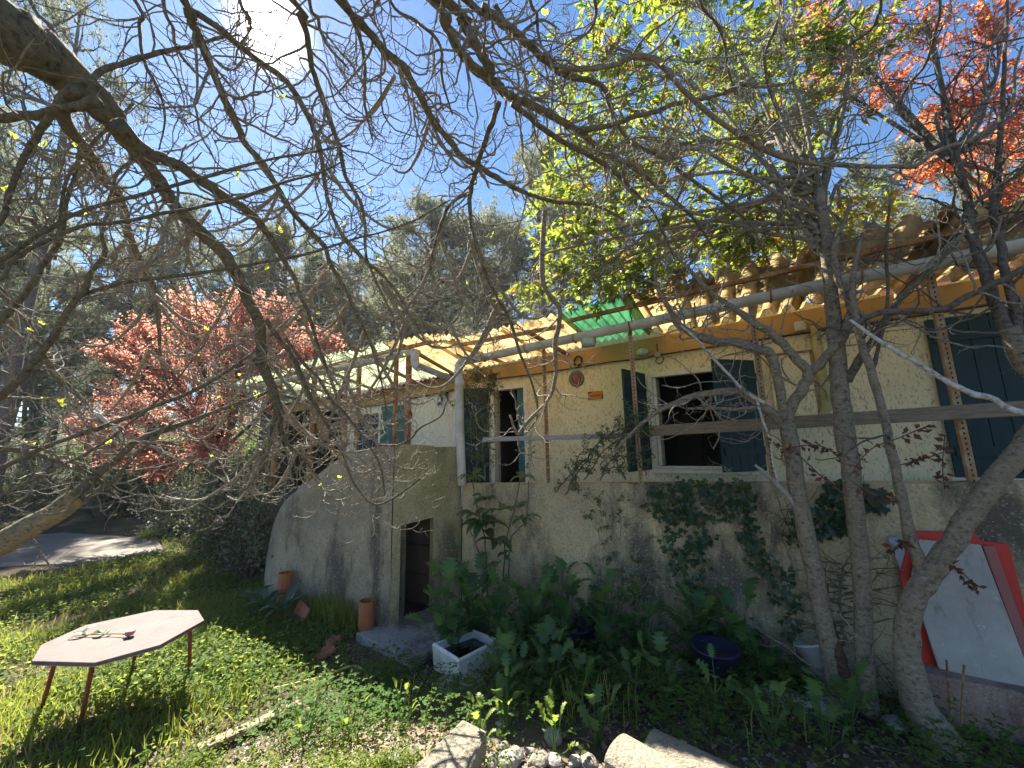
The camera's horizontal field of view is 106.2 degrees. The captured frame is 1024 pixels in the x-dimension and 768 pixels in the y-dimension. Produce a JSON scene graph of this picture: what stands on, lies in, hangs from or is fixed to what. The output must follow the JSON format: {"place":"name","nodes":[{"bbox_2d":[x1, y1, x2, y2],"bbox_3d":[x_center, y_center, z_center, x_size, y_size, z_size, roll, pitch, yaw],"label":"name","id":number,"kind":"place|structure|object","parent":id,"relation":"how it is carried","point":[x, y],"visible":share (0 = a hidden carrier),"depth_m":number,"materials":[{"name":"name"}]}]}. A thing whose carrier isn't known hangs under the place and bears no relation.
{"place":"outdoors","nodes":[
{"label":"outdoors","id":0,"kind":"place"},
{"bbox_2d":[0,533,162,567],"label":"path","id":1,"kind":"structure","parent":0,"point":[57,546],"depth_m":8.95,"materials":[{"name":"concrete"}]},
{"bbox_2d":[0,409,1023,767],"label":"ground","id":2,"kind":"structure","parent":0,"point":[82,521],"depth_m":2.87,"materials":[{"name":"green plant"}]},
{"bbox_2d":[0,103,76,360],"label":"pine tree","id":3,"kind":"object","parent":2,"relation":"on","point":[16,278],"visible":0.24,"depth_m":11.82,"materials":[{"name":"green plant"}]},
{"bbox_2d":[0,361,82,476],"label":"pine tree","id":4,"kind":"object","parent":2,"relation":"on","point":[23,411],"visible":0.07,"depth_m":18.67,"materials":[{"name":"green plant"}]},
{"bbox_2d":[0,448,84,523],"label":"shrub","id":5,"kind":"object","parent":2,"relation":"on","point":[3,498],"visible":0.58,"depth_m":13.07,"materials":[{"name":"green plant"}]},
{"bbox_2d":[0,0,107,110],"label":"pine tree","id":6,"kind":"object","parent":2,"relation":"on","point":[58,16],"visible":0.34,"depth_m":8.67,"materials":[{"name":"green plant"}]},
{"bbox_2d":[3,423,107,501],"bbox_3d":[-21.029,3.413,17.134,4.831,3.457,5.263,0,-9,-6],"label":"shrub","id":7,"kind":"object","parent":2,"relation":"on","point":[30,476],"visible":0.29,"depth_m":16.83,"materials":[{"name":"green plant"}]},
{"bbox_2d":[2,250,119,498],"bbox_3d":[-21.852,-0.484,17.531,5.650,11.921,5.913,4,-11,-28],"label":"pine tree","id":8,"kind":"object","parent":2,"relation":"on","point":[34,380],"visible":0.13,"depth_m":17.43,"materials":[{"name":"green plant"}]},
{"bbox_2d":[0,193,135,452],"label":"pine tree","id":9,"kind":"object","parent":2,"relation":"on","point":[43,318],"visible":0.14,"depth_m":14.37,"materials":[{"name":"green plant"}]},
{"bbox_2d":[21,288,122,484],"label":"pine tree","id":10,"kind":"object","parent":2,"relation":"on","point":[56,432],"visible":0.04,"depth_m":20.84,"materials":[{"name":"green plant"}]},
{"bbox_2d":[0,0,153,501],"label":"pine tree","id":11,"kind":"object","parent":2,"relation":"on","point":[29,303],"visible":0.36,"depth_m":10.73,"materials":[{"name":"green plant"}]},
{"bbox_2d":[25,234,190,508],"bbox_3d":[-17.662,-0.722,17.209,5.597,12.906,5.347,-7,-11,32],"label":"pine tree","id":12,"kind":"object","parent":2,"relation":"on","point":[125,304],"visible":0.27,"depth_m":16.76,"materials":[{"name":"green plant"}]},
{"bbox_2d":[31,610,203,730],"bbox_3d":[-3.296,2.447,3.251,1.092,0.641,1.041,-6,-11,29],"label":"garden table","id":13,"kind":"object","parent":2,"relation":"on","point":[157,629],"visible":0.85,"depth_m":3.17,"materials":[{"name":"grey wood"}]},
{"bbox_2d":[63,462,179,519],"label":"shrub","id":14,"kind":"object","parent":2,"relation":"on","point":[120,508],"visible":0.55,"depth_m":13.75,"materials":[{"name":"green plant"}]},
{"bbox_2d":[8,421,271,508],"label":"undergrowth","id":15,"kind":"object","parent":2,"relation":"on","point":[182,447],"visible":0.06,"depth_m":23.97,"materials":[{"name":"green plant"}]},
{"bbox_2d":[126,465,211,537],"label":"shrub","id":16,"kind":"object","parent":2,"relation":"on","point":[161,515],"visible":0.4,"depth_m":10.63,"materials":[{"name":"green plant"}]},
{"bbox_2d":[114,185,225,465],"bbox_3d":[-21.284,-3.305,23.495,5.531,19.405,5.380,1,-10,-14],"label":"pine tree","id":17,"kind":"object","parent":2,"relation":"on","point":[178,268],"visible":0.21,"depth_m":24.26,"materials":[{"name":"green plant"}]},
{"bbox_2d":[0,526,356,767],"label":"grass","id":18,"kind":"structure","parent":2,"relation":"on","point":[20,704],"depth_m":3.45,"materials":[{"name":"green plant"}]},
{"bbox_2d":[121,451,268,548],"bbox_3d":[-7.265,2.684,9.302,2.539,2.370,2.827,-2,-9,7],"label":"shrub","id":19,"kind":"object","parent":2,"relation":"on","point":[187,505],"visible":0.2,"depth_m":8.95,"materials":[{"name":"green plant"}]},
{"bbox_2d":[56,282,347,538],"bbox_3d":[-7.881,0.638,9.712,6.903,6.821,2.562,-2,-9,3],"label":"red plum tree","id":20,"kind":"object","parent":2,"relation":"on","point":[146,454],"visible":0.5,"depth_m":9.86,"materials":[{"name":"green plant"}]},
{"bbox_2d":[147,468,288,573],"bbox_3d":[-5.106,2.562,7.029,2.257,1.961,2.035,6,-12,-36],"label":"shrub","id":21,"kind":"object","parent":2,"relation":"on","point":[214,540],"visible":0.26,"depth_m":6.68,"materials":[{"name":"green plant"}]},
{"bbox_2d":[0,3,449,683],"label":"bare tree","id":22,"kind":"object","parent":2,"relation":"on","point":[34,523],"visible":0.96,"depth_m":2.42,"materials":[{"name":"brown plant"}]},
{"bbox_2d":[133,235,318,474],"bbox_3d":[-15.864,-1.129,21.838,8.769,14.595,8.378,3,-10,-24],"label":"pine tree","id":23,"kind":"object","parent":2,"relation":"on","point":[225,273],"visible":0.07,"depth_m":21.52,"materials":[{"name":"green plant"}]},
{"bbox_2d":[162,457,304,581],"bbox_3d":[-4.426,2.287,6.608,2.576,2.022,1.993,-6,-11,29],"label":"shrub","id":24,"kind":"object","parent":2,"relation":"on","point":[248,559],"visible":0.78,"depth_m":6.33,"materials":[{"name":"leaf"},{"name":"bark"}]},
{"bbox_2d":[169,459,302,541],"bbox_3d":[-5.599,2.581,8.182,2.531,2.163,2.890,5,-11,-35],"label":"shrub","id":25,"kind":"object","parent":2,"relation":"on","point":[210,477],"visible":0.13,"depth_m":7.97,"materials":[{"name":"green plant"}]},
{"bbox_2d":[196,700,301,752],"bbox_3d":[-1.927,2.536,2.863,0.090,0.030,0.651,-9,-14,41],"label":"old plank","id":26,"kind":"object","parent":2,"relation":"on","point":[232,734],"visible":0.65,"depth_m":2.78,"materials":[{"name":"brown wood"}]},
{"bbox_2d":[188,202,360,470],"bbox_3d":[-12.717,-2.042,21.175,6.960,16.084,7.309,-5,-10,24],"label":"pine tree","id":27,"kind":"object","parent":2,"relation":"on","point":[269,250],"visible":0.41,"depth_m":20.82,"materials":[{"name":"green plant"}]},
{"bbox_2d":[256,580,307,619],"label":"broad leaved plant","id":28,"kind":"object","parent":2,"relation":"on","point":[281,607],"visible":0.99,"depth_m":4.69,"materials":[{"name":"green plant"}]},
{"bbox_2d":[51,677,560,767],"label":"ground cover plants","id":29,"kind":"object","parent":2,"relation":"on","point":[381,762],"visible":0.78,"depth_m":2.46,"materials":[{"name":"green plant"}]},
{"bbox_2d":[293,589,359,636],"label":"plant","id":30,"kind":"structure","parent":2,"relation":"on","point":[333,609],"depth_m":4.50,"materials":[{"name":"green plant"}]},
{"bbox_2d":[283,238,369,362],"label":"pine tree","id":31,"kind":"object","parent":2,"relation":"on","point":[310,259],"visible":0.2,"depth_m":24.93,"materials":[{"name":"green plant"}]},
{"bbox_2d":[297,250,386,410],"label":"pine tree","id":32,"kind":"object","parent":2,"relation":"on","point":[357,291],"visible":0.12,"depth_m":27.54,"materials":[{"name":"green plant"}]},
{"bbox_2d":[263,441,460,626],"bbox_3d":[-2.360,2.047,5.530,3.620,2.345,0.979,-6,-11,29],"label":"concrete stair","id":33,"kind":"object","parent":2,"relation":"on","point":[316,553],"visible":0.73,"depth_m":4.83,"materials":[{"name":"concrete"}]},
{"bbox_2d":[347,224,427,349],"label":"pine tree","id":34,"kind":"object","parent":2,"relation":"on","point":[393,323],"visible":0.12,"depth_m":24.32,"materials":[{"name":"green plant"}]},
{"bbox_2d":[356,609,488,669],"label":"concrete slab","id":35,"kind":"structure","parent":2,"relation":"on","point":[415,635],"depth_m":4.09,"materials":[{"name":"grey concrete"}]},
{"bbox_2d":[358,588,374,630],"bbox_3d":[-1.648,2.512,4.377,0.173,0.470,0.219,1,-9,-12],"label":"terracotta pot","id":36,"kind":"object","parent":35,"relation":"on","point":[366,613],"visible":0.98,"depth_m":4.28,"materials":[{"name":"ceramic"}]},
{"bbox_2d":[362,182,501,344],"bbox_3d":[-4.526,-3.463,20.917,8.283,17.126,7.672,-6,-11,29],"label":"pine tree","id":37,"kind":"object","parent":2,"relation":"on","point":[420,206],"visible":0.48,"depth_m":20.42,"materials":[{"name":"green plant"}]},
{"bbox_2d":[405,557,472,641],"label":"lobed plant","id":38,"kind":"object","parent":2,"relation":"on","point":[449,569],"visible":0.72,"depth_m":3.92,"materials":[{"name":"green plant"}]},
{"bbox_2d":[414,720,486,767],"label":"concrete block","id":39,"kind":"object","parent":2,"relation":"on","point":[460,745],"depth_m":2.15,"materials":[{"name":"beige concrete"}]},
{"bbox_2d":[432,604,474,646],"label":"lobed plant","id":40,"kind":"object","parent":2,"relation":"on","point":[452,625],"visible":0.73,"depth_m":3.76,"materials":[{"name":"green plant"}]},
{"bbox_2d":[432,629,496,676],"bbox_3d":[-0.428,2.629,3.682,0.515,0.301,0.440,7,-13,-42],"label":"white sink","id":41,"kind":"object","parent":2,"relation":"on","point":[459,653],"visible":0.53,"depth_m":3.61,"materials":[{"name":"ceramic"}]},
{"bbox_2d":[435,551,501,630],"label":"lobed plant","id":42,"kind":"object","parent":2,"relation":"on","point":[470,586],"visible":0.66,"depth_m":4.17,"materials":[{"name":"green plant"}]},
{"bbox_2d":[417,197,539,335],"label":"pine tree","id":43,"kind":"object","parent":2,"relation":"on","point":[451,243],"visible":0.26,"depth_m":23.43,"materials":[{"name":"green plant"}]},
{"bbox_2d":[456,467,540,636],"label":"loquat sapling","id":44,"kind":"object","parent":2,"relation":"on","point":[477,524],"visible":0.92,"depth_m":4.38,"materials":[{"name":"green plant"}]},
{"bbox_2d":[472,567,526,636],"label":"lobed plant","id":45,"kind":"object","parent":2,"relation":"on","point":[500,598],"visible":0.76,"depth_m":3.92,"materials":[{"name":"green plant"}]},
{"bbox_2d":[482,627,526,686],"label":"lobed plant","id":46,"kind":"object","parent":2,"relation":"on","point":[506,640],"visible":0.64,"depth_m":3.16,"materials":[{"name":"green plant"}]},
{"bbox_2d":[448,194,565,328],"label":"pine tree","id":47,"kind":"object","parent":2,"relation":"on","point":[503,217],"visible":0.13,"depth_m":26.98,"materials":[{"name":"green plant"}]},
{"bbox_2d":[491,652,524,719],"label":"lobed plant","id":48,"kind":"object","parent":2,"relation":"on","point":[500,680],"visible":0.85,"depth_m":2.86,"materials":[{"name":"green plant"}]},
{"bbox_2d":[1,555,1021,767],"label":"leaf litter","id":49,"kind":"object","parent":2,"relation":"on","point":[604,746],"visible":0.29,"depth_m":2.67,"materials":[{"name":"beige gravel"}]},
{"bbox_2d":[0,0,1023,542],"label":"bare tree","id":50,"kind":"object","parent":2,"relation":"on","point":[64,72],"visible":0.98,"depth_m":2.67,"materials":[{"name":"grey plant"}]},
{"bbox_2d":[0,544,1023,767],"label":"weeds","id":51,"kind":"object","parent":2,"relation":"on","point":[242,659],"visible":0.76,"depth_m":3.65,"materials":[{"name":"green plant"}]},
{"bbox_2d":[501,567,562,655],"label":"lobed plant","id":52,"kind":"object","parent":2,"relation":"on","point":[524,597],"visible":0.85,"depth_m":3.80,"materials":[{"name":"green plant"}]},
{"bbox_2d":[485,123,598,317],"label":"pine tree","id":53,"kind":"object","parent":2,"relation":"on","point":[534,163],"visible":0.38,"depth_m":24.84,"materials":[{"name":"green plant"}]},
{"bbox_2d":[81,622,1018,767],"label":"fallen twigs","id":54,"kind":"object","parent":2,"relation":"on","point":[543,724],"visible":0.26,"depth_m":2.69,"materials":[{"name":"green plant"}]},
{"bbox_2d":[526,615,579,679],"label":"lobed plant","id":55,"kind":"object","parent":2,"relation":"on","point":[546,629],"visible":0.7,"depth_m":3.35,"materials":[{"name":"green plant"}]},
{"bbox_2d":[532,640,574,694],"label":"lobed plant","id":56,"kind":"object","parent":2,"relation":"on","point":[559,658],"visible":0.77,"depth_m":3.13,"materials":[{"name":"green plant"}]},
{"bbox_2d":[535,689,577,755],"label":"lobed plant","id":57,"kind":"object","parent":2,"relation":"on","point":[549,701],"visible":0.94,"depth_m":2.43,"materials":[{"name":"green plant"}]},
{"bbox_2d":[540,556,590,626],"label":"lobed plant","id":58,"kind":"object","parent":2,"relation":"on","point":[571,585],"visible":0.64,"depth_m":4.01,"materials":[{"name":"green plant"}]},
{"bbox_2d":[551,602,579,653],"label":"lobed plant","id":59,"kind":"object","parent":2,"relation":"on","point":[568,616],"visible":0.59,"depth_m":3.73,"materials":[{"name":"green plant"}]},
{"bbox_2d":[555,614,596,659],"bbox_3d":[0.628,2.496,3.783,0.424,0.270,0.424,-3,-10,12],"label":"navy tub","id":60,"kind":"object","parent":2,"relation":"on","point":[585,635],"visible":0.41,"depth_m":3.64,"materials":[{"name":"plastic"}]},
{"bbox_2d":[522,172,643,309],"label":"pine tree","id":61,"kind":"object","parent":2,"relation":"on","point":[571,299],"visible":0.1,"depth_m":30.53,"materials":[{"name":"green plant"}]},
{"bbox_2d":[566,637,604,702],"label":"lobed plant","id":62,"kind":"object","parent":2,"relation":"on","point":[580,660],"visible":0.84,"depth_m":2.98,"materials":[{"name":"green plant"}]},
{"bbox_2d":[563,682,621,747],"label":"lobed plant","id":63,"kind":"object","parent":2,"relation":"on","point":[587,718],"visible":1,"depth_m":2.50,"materials":[{"name":"green plant"}]},
{"bbox_2d":[587,612,622,664],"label":"lobed plant","id":64,"kind":"object","parent":2,"relation":"on","point":[601,629],"visible":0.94,"depth_m":3.50,"materials":[{"name":"green plant"}]},
{"bbox_2d":[583,562,639,650],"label":"lobed plant","id":65,"kind":"object","parent":2,"relation":"on","point":[599,594],"visible":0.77,"depth_m":3.72,"materials":[{"name":"green plant"}]},
{"bbox_2d":[586,208,654,328],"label":"pine tree","id":66,"kind":"object","parent":2,"relation":"on","point":[622,293],"visible":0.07,"depth_m":27.51,"materials":[{"name":"green plant"}]},
{"bbox_2d":[235,618,1023,767],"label":"clover","id":67,"kind":"object","parent":2,"relation":"on","point":[337,713],"visible":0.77,"depth_m":2.80,"materials":[{"name":"green plant"}]},
{"bbox_2d":[607,630,655,699],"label":"lobed plant","id":68,"kind":"object","parent":2,"relation":"on","point":[636,660],"visible":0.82,"depth_m":3.00,"materials":[{"name":"green plant"}]},
{"bbox_2d":[616,579,665,658],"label":"lobed plant","id":69,"kind":"object","parent":2,"relation":"on","point":[648,610],"visible":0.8,"depth_m":3.57,"materials":[{"name":"green plant"}]},
{"bbox_2d":[604,733,685,767],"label":"ridge tile","id":70,"kind":"object","parent":2,"relation":"on","point":[625,751],"visible":1,"depth_m":2.02,"materials":[{"name":"beige ceramic"}]},
{"bbox_2d":[275,267,1023,505],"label":"house","id":71,"kind":"structure","parent":2,"relation":"on","point":[905,383],"depth_m":4.60,"materials":[{"name":"paint"}]},
{"bbox_2d":[647,367,721,468],"bbox_3d":[2.336,0.419,4.742,1.190,1.230,0.090,-6,-11,29],"label":"window frame","id":72,"kind":"structure","parent":71,"relation":"in","point":[698,370],"depth_m":4.91,"materials":[{"name":"white paint"}]},
{"bbox_2d":[634,632,681,704],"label":"lobed plant","id":73,"kind":"object","parent":2,"relation":"on","point":[660,643],"visible":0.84,"depth_m":2.94,"materials":[{"name":"green plant"}]},
{"bbox_2d":[663,604,705,665],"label":"lobed plant","id":74,"kind":"object","parent":2,"relation":"on","point":[687,635],"visible":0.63,"depth_m":3.41,"materials":[{"name":"green plant"}]},
{"bbox_2d":[662,581,718,640],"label":"lobed plant","id":75,"kind":"object","parent":2,"relation":"on","point":[706,605],"visible":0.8,"depth_m":3.37,"materials":[{"name":"green plant"}]},
{"bbox_2d":[644,729,738,767],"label":"ridge tile","id":76,"kind":"object","parent":2,"relation":"on","point":[686,755],"visible":0.8,"depth_m":2.13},
{"bbox_2d":[690,635,741,693],"bbox_3d":[1.609,2.207,3.023,0.364,0.270,0.364,-3,-10,12],"label":"navy tub","id":77,"kind":"object","parent":2,"relation":"on","point":[724,660],"visible":0.82,"depth_m":2.98,"materials":[{"name":"plastic"}]},
{"bbox_2d":[696,643,744,719],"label":"lobed plant","id":78,"kind":"object","parent":2,"relation":"on","point":[729,685],"visible":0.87,"depth_m":2.67,"materials":[{"name":"green plant"}]},
{"bbox_2d":[694,577,779,674],"bbox_3d":[1.875,2.037,3.251,0.598,0.745,0.495,-6,-11,29],"label":"lobed plant","id":79,"kind":"object","parent":2,"relation":"on","point":[740,628],"visible":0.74,"depth_m":3.26,"materials":[{"name":"green plant"}]},
{"bbox_2d":[462,480,1023,698],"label":"terrace wall","id":80,"kind":"structure","parent":2,"relation":"on","point":[564,530],"depth_m":3.54,"materials":[{"name":"paint"}]},
{"bbox_2d":[553,395,666,495],"bbox_3d":[0.972,0.661,3.980,1.239,1.020,0.407,-6,-11,29],"label":"jasmine","id":81,"kind":"object","parent":80,"relation":"attached to","point":[615,456],"visible":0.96,"depth_m":3.93,"materials":[{"name":"green plant"}]},
{"bbox_2d":[574,486,669,635],"bbox_3d":[1.097,1.771,3.839,0.886,1.477,0.397,-6,-11,29],"label":"jasmine","id":82,"kind":"object","parent":80,"relation":"attached to","point":[610,558],"visible":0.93,"depth_m":3.82,"materials":[{"name":"green plant"}]},
{"bbox_2d":[226,193,1023,514],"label":"terrace canopy","id":83,"kind":"object","parent":80,"relation":"on","point":[758,287],"visible":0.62,"depth_m":3.91,"materials":[{"name":"wood"}]},
{"bbox_2d":[446,362,502,482],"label":"pipe vine","id":84,"kind":"object","parent":83,"relation":"attached to","point":[478,377],"visible":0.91,"depth_m":5.19,"materials":[{"name":"green plant"}]},
{"bbox_2d":[483,433,631,441],"bbox_3d":[0.433,0.618,4.425,1.845,0.065,0.028,-6,-11,29],"label":"handrail board","id":85,"kind":"object","parent":83,"relation":"attached to","point":[550,437],"visible":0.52,"depth_m":4.41,"materials":[{"name":"grey wood"}]},
{"bbox_2d":[650,401,1023,435],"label":"handrail board","id":86,"kind":"object","parent":83,"relation":"attached to","point":[968,411],"visible":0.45,"depth_m":3.06,"materials":[{"name":"grey wood"}]},
{"bbox_2d":[639,476,814,650],"bbox_3d":[1.891,1.596,3.423,1.413,1.508,0.132,-6,-11,29],"label":"ivy","id":87,"kind":"object","parent":80,"relation":"attached to","point":[683,488],"visible":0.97,"depth_m":3.50,"materials":[{"name":"green plant"}]},
{"bbox_2d":[723,487,901,698],"bbox_3d":[2.488,1.641,3.083,1.289,1.611,0.458,-3,-9,9],"label":"dead vine","id":88,"kind":"object","parent":80,"relation":"attached to","point":[838,603],"visible":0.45,"depth_m":3.05,"materials":[{"name":"brown plant"}]},
{"bbox_2d":[813,479,890,542],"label":"ivy","id":89,"kind":"object","parent":80,"relation":"attached to","point":[876,505],"visible":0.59,"depth_m":3.09,"materials":[{"name":"green plant"}]},
{"bbox_2d":[492,0,1004,719],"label":"tree","id":90,"kind":"object","parent":2,"relation":"on","point":[814,218],"visible":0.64,"depth_m":3.97,"materials":[{"name":"green plant"}]},
{"bbox_2d":[599,156,929,697],"bbox_3d":[1.946,0.326,3.007,2.456,3.826,1.149,-3,-9,9],"label":"bare tree","id":91,"kind":"object","parent":2,"relation":"on","point":[833,657],"visible":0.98,"depth_m":2.96,"materials":[{"name":"brown plant"}]},
{"bbox_2d":[737,677,792,745],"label":"lobed plant","id":92,"kind":"object","parent":2,"relation":"on","point":[779,687],"visible":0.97,"depth_m":2.40,"materials":[{"name":"green plant"}]},
{"bbox_2d":[740,629,795,680],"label":"lobed plant","id":93,"kind":"object","parent":2,"relation":"on","point":[770,660],"visible":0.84,"depth_m":3.05,"materials":[{"name":"green plant"}]},
{"bbox_2d":[786,673,851,749],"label":"lobed plant","id":94,"kind":"object","parent":2,"relation":"on","point":[814,692],"visible":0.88,"depth_m":2.39,"materials":[{"name":"green plant"}]},
{"bbox_2d":[793,640,855,702],"bbox_3d":[2.410,2.171,2.973,0.366,0.433,0.335,-6,-11,29],"label":"white tub","id":95,"kind":"object","parent":2,"relation":"on","point":[810,654],"visible":0.23,"depth_m":2.92,"materials":[{"name":"plastic"}]},
{"bbox_2d":[802,658,877,734],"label":"lobed plant","id":96,"kind":"object","parent":2,"relation":"on","point":[851,693],"visible":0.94,"depth_m":2.52,"materials":[{"name":"green plant"}]},
{"bbox_2d":[840,150,945,292],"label":"pine tree","id":97,"kind":"object","parent":2,"relation":"on","point":[874,193],"visible":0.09,"depth_m":18.50,"materials":[{"name":"green plant"}]},
{"bbox_2d":[767,0,1023,761],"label":"red plum tree","id":98,"kind":"object","parent":2,"relation":"on","point":[934,567],"visible":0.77,"depth_m":2.50,"materials":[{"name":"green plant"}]},
{"bbox_2d":[876,75,1023,279],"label":"pine tree","id":99,"kind":"object","parent":2,"relation":"on","point":[915,149],"visible":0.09,"depth_m":11.62,"materials":[{"name":"green plant"}]},
{"bbox_2d":[924,664,1023,743],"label":"concrete ledge","id":100,"kind":"object","parent":2,"relation":"on","point":[984,698],"depth_m":2.47,"materials":[{"name":"grey concrete"}]},
{"bbox_2d":[899,531,1023,665],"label":"red board","id":101,"kind":"object","parent":100,"relation":"on","point":[1008,567],"visible":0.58,"depth_m":2.69,"materials":[{"name":"paint"}]},
{"bbox_2d":[911,539,1023,685],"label":"grey board","id":102,"kind":"object","parent":100,"relation":"on","point":[970,630],"visible":0.76,"depth_m":2.61,"materials":[{"name":"grey wood"}]},
{"bbox_2d":[982,546,1023,656],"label":"faded board","id":103,"kind":"object","parent":100,"relation":"on","point":[996,568],"visible":1,"depth_m":2.57,"materials":[{"name":"red wood"}]},
{"bbox_2d":[0,0,1023,426],"label":"sky","id":104,"kind":"structure","parent":0,"point":[426,14],"materials":[{"name":"blue"}]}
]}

